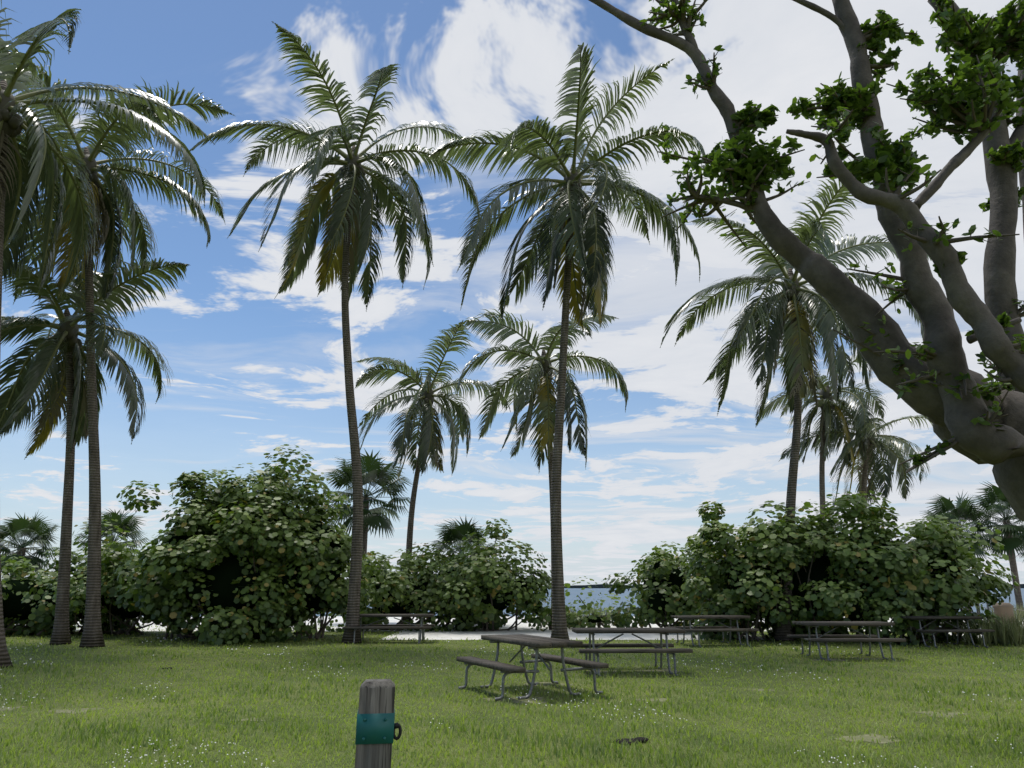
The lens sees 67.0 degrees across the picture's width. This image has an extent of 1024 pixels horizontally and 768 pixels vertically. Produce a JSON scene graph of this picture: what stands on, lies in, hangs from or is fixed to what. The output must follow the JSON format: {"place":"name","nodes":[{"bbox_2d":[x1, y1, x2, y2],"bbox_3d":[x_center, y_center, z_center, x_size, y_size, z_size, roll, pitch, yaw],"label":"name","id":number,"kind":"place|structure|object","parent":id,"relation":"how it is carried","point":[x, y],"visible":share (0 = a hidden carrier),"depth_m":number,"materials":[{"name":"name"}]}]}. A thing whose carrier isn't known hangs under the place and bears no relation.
{"place":"outdoors","nodes":[
{"label":"outdoors","id":0,"kind":"place"},
{"bbox_2d":[0,624,1023,767],"bbox_3d":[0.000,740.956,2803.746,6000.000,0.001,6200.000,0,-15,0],"label":"lawn","id":1,"kind":"structure","parent":0,"point":[489,648],"depth_m":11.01,"materials":[{"name":"green plant"}]},
{"bbox_2d":[0,511,59,579],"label":"palm","id":2,"kind":"object","parent":1,"relation":"on","point":[35,527],"depth_m":32.16,"materials":[{"name":"green plant"}]},
{"bbox_2d":[0,257,188,644],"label":"palm","id":3,"kind":"object","parent":1,"relation":"on","point":[33,372],"depth_m":22.97,"materials":[{"name":"green plant"}]},
{"bbox_2d":[33,352,87,442],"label":"dead palm fronds","id":4,"kind":"object","parent":3,"relation":"attached to","point":[52,411],"visible":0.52,"depth_m":23.76,"materials":[{"name":"brown"}]},
{"bbox_2d":[53,315,81,352],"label":"coconuts","id":5,"kind":"object","parent":3,"relation":"attached to","point":[72,341],"visible":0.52,"depth_m":23.46,"materials":[{"name":"green"}]},
{"bbox_2d":[0,264,187,459],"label":"palm frond stems","id":6,"kind":"object","parent":3,"relation":"attached to","point":[60,315],"visible":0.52,"depth_m":23.35,"materials":[{"name":"green"}]},
{"bbox_2d":[0,0,211,668],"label":"palm","id":7,"kind":"object","parent":1,"relation":"on","point":[54,167],"depth_m":18.63,"materials":[{"name":"green plant"}]},
{"bbox_2d":[0,89,23,137],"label":"coconuts","id":8,"kind":"object","parent":7,"relation":"attached to","point":[11,127],"visible":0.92,"depth_m":17.97,"materials":[{"name":"green"}]},
{"bbox_2d":[0,130,25,209],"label":"dead palm fronds","id":9,"kind":"object","parent":7,"relation":"attached to","point":[6,162],"visible":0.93,"depth_m":17.68,"materials":[{"name":"brown"}]},
{"bbox_2d":[0,18,214,297],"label":"palm frond stems","id":10,"kind":"object","parent":7,"relation":"attached to","point":[18,98],"visible":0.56,"depth_m":18.54,"materials":[{"name":"green"}]},
{"bbox_2d":[72,508,150,613],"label":"palm","id":11,"kind":"object","parent":1,"relation":"on","point":[131,523],"depth_m":33.22,"materials":[{"name":"green plant"}]},
{"bbox_2d":[0,37,231,647],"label":"palm","id":12,"kind":"object","parent":1,"relation":"on","point":[123,139],"depth_m":23.36,"materials":[{"name":"green plant"}]},
{"bbox_2d":[75,154,99,189],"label":"coconuts","id":13,"kind":"object","parent":12,"relation":"attached to","point":[93,177],"visible":0.33,"depth_m":23.78,"materials":[{"name":"green"}]},
{"bbox_2d":[80,183,111,265],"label":"dead palm fronds","id":14,"kind":"object","parent":12,"relation":"attached to","point":[104,215],"visible":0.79,"depth_m":23.29,"materials":[{"name":"brown"}]},
{"bbox_2d":[10,63,234,304],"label":"palm frond stems","id":15,"kind":"object","parent":12,"relation":"attached to","point":[94,153],"visible":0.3,"depth_m":23.95,"materials":[{"name":"green"}]},
{"bbox_2d":[189,21,479,643],"bbox_3d":[-5.452,-1.156,24.074,8.799,17.613,8.898,0,-15,0],"label":"palm","id":16,"kind":"object","parent":1,"relation":"on","point":[383,197],"depth_m":24.74,"materials":[{"name":"green plant"}]},
{"bbox_2d":[180,21,478,310],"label":"palm frond stems","id":17,"kind":"object","parent":16,"relation":"attached to","point":[344,155],"visible":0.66,"depth_m":25.27,"materials":[{"name":"green"}]},
{"bbox_2d":[320,185,361,283],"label":"dead palm fronds","id":18,"kind":"object","parent":16,"relation":"attached to","point":[351,258],"visible":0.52,"depth_m":26.02,"materials":[{"name":"brown"}]},
{"bbox_2d":[338,152,364,186],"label":"coconuts","id":19,"kind":"object","parent":16,"relation":"attached to","point":[353,160],"visible":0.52,"depth_m":25.44,"materials":[{"name":"green"}]},
{"bbox_2d":[320,448,411,609],"bbox_3d":[-6.856,6.789,35.377,4.919,8.014,4.695,0,-15,0],"label":"palm","id":20,"kind":"object","parent":1,"relation":"on","point":[371,474],"depth_m":35.44,"materials":[{"name":"green plant"}]},
{"bbox_2d":[355,679,394,767],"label":"wooden marker post","id":21,"kind":"object","parent":1,"relation":"on","point":[376,696],"visible":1,"depth_m":3.19,"materials":[{"name":"grey wood"}]},
{"bbox_2d":[355,708,394,744],"bbox_3d":[-0.573,1.432,3.242,0.155,0.115,0.153,2,-15,-9],"label":"metal band","id":22,"kind":"object","parent":21,"relation":"attached to","point":[376,728],"visible":0.93,"depth_m":3.17,"materials":[{"name":"teal metal"}]},
{"bbox_2d":[362,717,386,740],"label":"screws","id":23,"kind":"object","parent":22,"relation":"attached to","point":[364,720],"visible":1,"depth_m":3.17,"materials":[{"name":"teal metal"}]},
{"bbox_2d":[394,722,401,739],"bbox_3d":[-0.481,1.450,3.231,0.042,0.068,0.028,0,-15,0],"label":"metal ring","id":24,"kind":"object","parent":21,"relation":"attached to","point":[397,725],"visible":0.84,"depth_m":3.23,"materials":[{"name":"black metal"}]},
{"bbox_2d":[353,617,424,643],"bbox_3d":[-3.505,7.074,22.311,1.872,0.698,1.758,0,-15,0],"label":"picnic table frame","id":25,"kind":"object","parent":1,"relation":"on","point":[422,631],"visible":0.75,"depth_m":22.36,"materials":[{"name":"grey metal"}]},
{"bbox_2d":[343,614,434,628],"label":"picnic table planks","id":26,"kind":"object","parent":25,"relation":"attached to","point":[396,626],"visible":0.74,"depth_m":22.06,"materials":[{"name":"grey wood"}]},
{"bbox_2d":[162,667,648,744],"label":"palm husks","id":27,"kind":"object","parent":1,"relation":"on","point":[639,739],"visible":0.68,"depth_m":7.74,"materials":[{"name":"brown"}]},
{"bbox_2d":[354,320,510,623],"bbox_3d":[-3.615,4.032,33.149,7.140,12.216,7.738,0,-15,0],"label":"palm","id":28,"kind":"object","parent":1,"relation":"on","point":[424,439],"depth_m":33.16,"materials":[{"name":"green plant"}]},
{"bbox_2d":[419,387,433,411],"bbox_3d":[-3.800,0.694,33.952,0.727,1.298,0.754,-10,-18,34],"label":"coconut","id":29,"kind":"object","parent":28,"relation":"attached to","point":[428,396],"visible":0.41,"depth_m":33.73,"materials":[{"name":"green"}]},
{"bbox_2d":[423,409,440,471],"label":"dead palm fronds","id":30,"kind":"object","parent":28,"relation":"attached to","point":[437,464],"visible":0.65,"depth_m":33.06,"materials":[{"name":"brown"}]},
{"bbox_2d":[354,321,510,478],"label":"palm frond stems","id":31,"kind":"object","parent":28,"relation":"attached to","point":[430,388],"visible":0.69,"depth_m":33.62,"materials":[{"name":"green"}]},
{"bbox_2d":[426,517,498,573],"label":"palm","id":32,"kind":"object","parent":1,"relation":"on","point":[455,533],"depth_m":33.05,"materials":[{"name":"green plant"}]},
{"bbox_2d":[0,657,967,743],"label":"bare soil patches","id":33,"kind":"object","parent":1,"relation":"on","point":[869,738],"visible":0.78,"depth_m":9.94,"materials":[{"name":"brown soil"}]},
{"bbox_2d":[2,512,996,639],"bbox_3d":[-1.836,6.414,27.087,32.242,4.291,10.791,0,-15,0],"label":"sea grape bush","id":34,"kind":"object","parent":1,"relation":"on","point":[226,571],"visible":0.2,"depth_m":23.31,"materials":[{"name":"green plant"}]},
{"bbox_2d":[1,444,1018,645],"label":"sea grape bush","id":35,"kind":"object","parent":1,"relation":"on","point":[158,589],"depth_m":23.19,"materials":[{"name":"green plant"}]},
{"bbox_2d":[0,636,1021,767],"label":"lawn clover flowers","id":36,"kind":"object","parent":1,"relation":"on","point":[441,723],"visible":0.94,"depth_m":10.10,"materials":[{"name":"white plant"}]},
{"bbox_2d":[458,641,602,700],"bbox_3d":[0.254,4.256,11.628,1.726,0.697,1.402,7,-16,-24],"label":"picnic table frame","id":37,"kind":"object","parent":1,"relation":"on","point":[564,669],"visible":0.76,"depth_m":11.23,"materials":[{"name":"grey metal"}]},
{"bbox_2d":[456,634,608,672],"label":"picnic table planks","id":38,"kind":"object","parent":37,"relation":"attached to","point":[531,641],"visible":0.99,"depth_m":11.31,"materials":[{"name":"wood"}]},
{"bbox_2d":[457,307,627,629],"bbox_3d":[1.136,2.839,30.222,6.789,13.029,7.093,0,-15,0],"label":"palm","id":39,"kind":"object","parent":1,"relation":"on","point":[541,428],"depth_m":30.65,"materials":[{"name":"green plant"}]},
{"bbox_2d":[456,317,625,469],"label":"palm frond stems","id":40,"kind":"object","parent":39,"relation":"attached to","point":[549,352],"visible":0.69,"depth_m":30.77,"materials":[{"name":"green"}]},
{"bbox_2d":[536,355,552,381],"bbox_3d":[1.305,-0.576,31.194,0.621,1.300,0.804,-4,-15,15],"label":"coconut","id":41,"kind":"object","parent":39,"relation":"attached to","point":[546,368],"visible":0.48,"depth_m":30.93,"materials":[{"name":"green"}]},
{"bbox_2d":[534,385,556,433],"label":"dead palm fronds","id":42,"kind":"object","parent":39,"relation":"attached to","point":[550,403],"visible":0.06,"depth_m":31.45,"materials":[{"name":"brown"}]},
{"bbox_2d":[425,42,704,639],"bbox_3d":[1.758,-1.392,22.235,8.686,17.142,9.904,0,-15,0],"label":"palm","id":43,"kind":"object","parent":1,"relation":"on","point":[519,136],"depth_m":22.79,"materials":[{"name":"green plant"}]},
{"bbox_2d":[424,48,703,330],"bbox_3d":[1.651,-5.692,23.308,7.933,8.259,9.624,-3,-15,13],"label":"palm rachis","id":44,"kind":"object","parent":43,"relation":"attached to","point":[563,171],"visible":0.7,"depth_m":23.43,"materials":[{"name":"green plant"}]},
{"bbox_2d":[552,205,587,331],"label":"dead palm fronds","id":45,"kind":"object","parent":43,"relation":"attached to","point":[585,286],"visible":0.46,"depth_m":23.75,"materials":[{"name":"brown"}]},
{"bbox_2d":[558,171,581,203],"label":"coconuts","id":46,"kind":"object","parent":43,"relation":"attached to","point":[571,177],"visible":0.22,"depth_m":23.64,"materials":[{"name":"green"}]},
{"bbox_2d":[382,631,771,639],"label":"beach sand","id":47,"kind":"structure","parent":1,"relation":"on","point":[453,635],"depth_m":25.20,"materials":[{"name":"beige sand"}]},
{"bbox_2d":[585,633,678,675],"bbox_3d":[2.161,4.981,14.375,1.490,0.698,1.795,0,-15,0],"label":"picnic table frame","id":48,"kind":"object","parent":1,"relation":"on","point":[655,665],"visible":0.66,"depth_m":14.36,"materials":[{"name":"grey metal"}]},
{"bbox_2d":[571,628,692,652],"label":"picnic table planks","id":49,"kind":"object","parent":48,"relation":"attached to","point":[639,647],"visible":0.94,"depth_m":14.13,"materials":[{"name":"brown wood"}]},
{"bbox_2d":[676,618,749,646],"bbox_3d":[5.443,6.766,21.142,1.402,0.698,1.726,3,-15,-10],"label":"picnic table frame","id":50,"kind":"object","parent":1,"relation":"on","point":[737,619],"visible":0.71,"depth_m":21.09,"materials":[{"name":"grey metal"}]},
{"bbox_2d":[666,615,758,631],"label":"picnic table planks","id":51,"kind":"object","parent":50,"relation":"attached to","point":[709,629],"visible":0.94,"depth_m":20.91,"materials":[{"name":"brown wood"}]},
{"bbox_2d":[660,172,930,640],"bbox_3d":[9.524,0.690,24.631,9.053,14.414,8.941,0,-15,0],"label":"palm","id":52,"kind":"object","parent":1,"relation":"on","point":[812,312],"depth_m":24.69,"materials":[{"name":"green plant"}]},
{"bbox_2d":[660,185,922,420],"bbox_3d":[8.620,-2.552,25.564,8.091,7.651,8.234,10,-18,-33],"label":"palm rachis","id":53,"kind":"object","parent":52,"relation":"attached to","point":[784,271],"visible":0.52,"depth_m":25.14,"materials":[{"name":"green plant"}]},
{"bbox_2d":[763,304,820,410],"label":"dead palm fronds","id":54,"kind":"object","parent":52,"relation":"attached to","point":[813,386],"visible":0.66,"depth_m":24.52,"materials":[{"name":"brown"}]},
{"bbox_2d":[782,275,804,307],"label":"coconuts","id":55,"kind":"object","parent":52,"relation":"attached to","point":[791,290],"visible":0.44,"depth_m":25.36,"materials":[{"name":"green"}]},
{"bbox_2d":[589,0,1023,521],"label":"tree","id":56,"kind":"object","parent":1,"relation":"on","point":[950,415],"depth_m":8.46,"materials":[{"name":"plant"}]},
{"bbox_2d":[755,354,887,524],"bbox_3d":[14.711,4.585,35.370,6.483,12.298,6.281,0,-15,0],"label":"palm","id":57,"kind":"object","parent":1,"relation":"on","point":[835,422],"depth_m":35.39,"materials":[{"name":"green plant"}]},
{"bbox_2d":[812,409,825,457],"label":"dead palm fronds","id":58,"kind":"object","parent":57,"relation":"attached to","point":[821,421],"visible":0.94,"depth_m":35.33,"materials":[{"name":"brown"}]},
{"bbox_2d":[756,356,882,462],"bbox_3d":[14.636,1.341,36.352,6.189,5.473,5.954,0,-15,0],"label":"palm rachis","id":59,"kind":"object","parent":57,"relation":"attached to","point":[824,389],"visible":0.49,"depth_m":35.80,"materials":[{"name":"green plant"}]},
{"bbox_2d":[819,387,834,411],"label":"coconuts","id":60,"kind":"object","parent":57,"relation":"attached to","point":[826,395],"visible":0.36,"depth_m":35.81,"materials":[{"name":"green"}]},
{"bbox_2d":[800,626,894,660],"bbox_3d":[7.402,5.735,17.232,1.402,0.698,1.726,0,-15,0],"label":"picnic table frame","id":61,"kind":"object","parent":1,"relation":"on","point":[825,643],"visible":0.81,"depth_m":17.25,"materials":[{"name":"grey metal"}]},
{"bbox_2d":[787,621,905,641],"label":"picnic table planks","id":62,"kind":"object","parent":61,"relation":"attached to","point":[845,638],"visible":0.99,"depth_m":16.98,"materials":[{"name":"wood"}]},
{"bbox_2d":[780,392,931,527],"bbox_3d":[16.390,5.169,35.197,7.383,11.094,7.128,0,-15,0],"label":"palm","id":63,"kind":"object","parent":1,"relation":"on","point":[889,467],"depth_m":34.96,"materials":[{"name":"green plant"}]},
{"bbox_2d":[779,399,926,505],"bbox_3d":[15.770,2.870,35.901,6.364,5.740,6.566,7,-17,-26],"label":"palm rachis","id":64,"kind":"object","parent":63,"relation":"attached to","point":[873,442],"visible":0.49,"depth_m":35.23,"materials":[{"name":"green plant"}]},
{"bbox_2d":[853,452,877,501],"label":"dead palm fronds","id":65,"kind":"object","parent":63,"relation":"attached to","point":[860,467],"visible":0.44,"depth_m":35.92,"materials":[{"name":"brown"}]},
{"bbox_2d":[863,430,875,453],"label":"coconuts","id":66,"kind":"object","parent":63,"relation":"attached to","point":[869,443],"visible":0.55,"depth_m":35.24,"materials":[{"name":"green"}]},
{"bbox_2d":[899,619,988,647],"bbox_3d":[11.501,6.670,20.779,1.574,0.698,1.860,0,-15,0],"label":"picnic table frame","id":67,"kind":"object","parent":1,"relation":"on","point":[957,627],"visible":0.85,"depth_m":20.64,"materials":[{"name":"grey metal"}]},
{"bbox_2d":[900,616,994,632],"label":"picnic table planks","id":68,"kind":"object","parent":67,"relation":"attached to","point":[944,629],"visible":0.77,"depth_m":20.49,"materials":[{"name":"wood"}]},
{"bbox_2d":[920,491,999,612],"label":"palm","id":69,"kind":"object","parent":1,"relation":"on","point":[963,510],"depth_m":40.97,"materials":[{"name":"green plant"}]},
{"bbox_2d":[968,481,1023,615],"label":"palm","id":70,"kind":"object","parent":1,"relation":"on","point":[992,498],"depth_m":40.91,"materials":[{"name":"green plant"}]},
{"bbox_2d":[0,0,1023,585],"label":"sky","id":71,"kind":"structure","parent":0,"point":[254,373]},
{"bbox_2d":[25,616,1023,630],"bbox_3d":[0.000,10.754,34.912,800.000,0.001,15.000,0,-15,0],"label":"beach sand","id":72,"kind":"structure","parent":0,"point":[511,621],"depth_m":31.91,"materials":[{"name":"white sand"}]},
{"bbox_2d":[539,601,1023,645],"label":"dune grass tufts","id":73,"kind":"object","parent":72,"relation":"on","point":[1015,631],"visible":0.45,"depth_m":20.91,"materials":[{"name":"green"}]},
{"bbox_2d":[992,602,1014,624],"bbox_3d":[17.690,8.362,27.786,0.660,1.000,0.660,0,-15,0],"label":"boulder","id":74,"kind":"object","parent":72,"relation":"on","point":[1003,608],"visible":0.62,"depth_m":27.62,"materials":[{"name":"brown"}]},
{"bbox_2d":[200,588,1023,615],"bbox_3d":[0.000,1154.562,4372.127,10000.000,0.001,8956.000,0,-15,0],"label":"sea water","id":75,"kind":"structure","parent":0,"point":[575,592],"depth_m":103.80,"materials":[{"name":"blue liquid"}]},
{"bbox_2d":[531,584,1023,587],"bbox_3d":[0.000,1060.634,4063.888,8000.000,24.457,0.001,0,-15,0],"label":"shore land","id":76,"kind":"structure","parent":0,"point":[602,586],"depth_m":4063.09,"materials":[{"name":"grey"}]},
{"bbox_2d":[1017,533,1023,560],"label":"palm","id":77,"kind":"object","parent":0,"point":[1022,556],"visible":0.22,"depth_m":51.28,"materials":[{"name":"green plant"}]}
]}

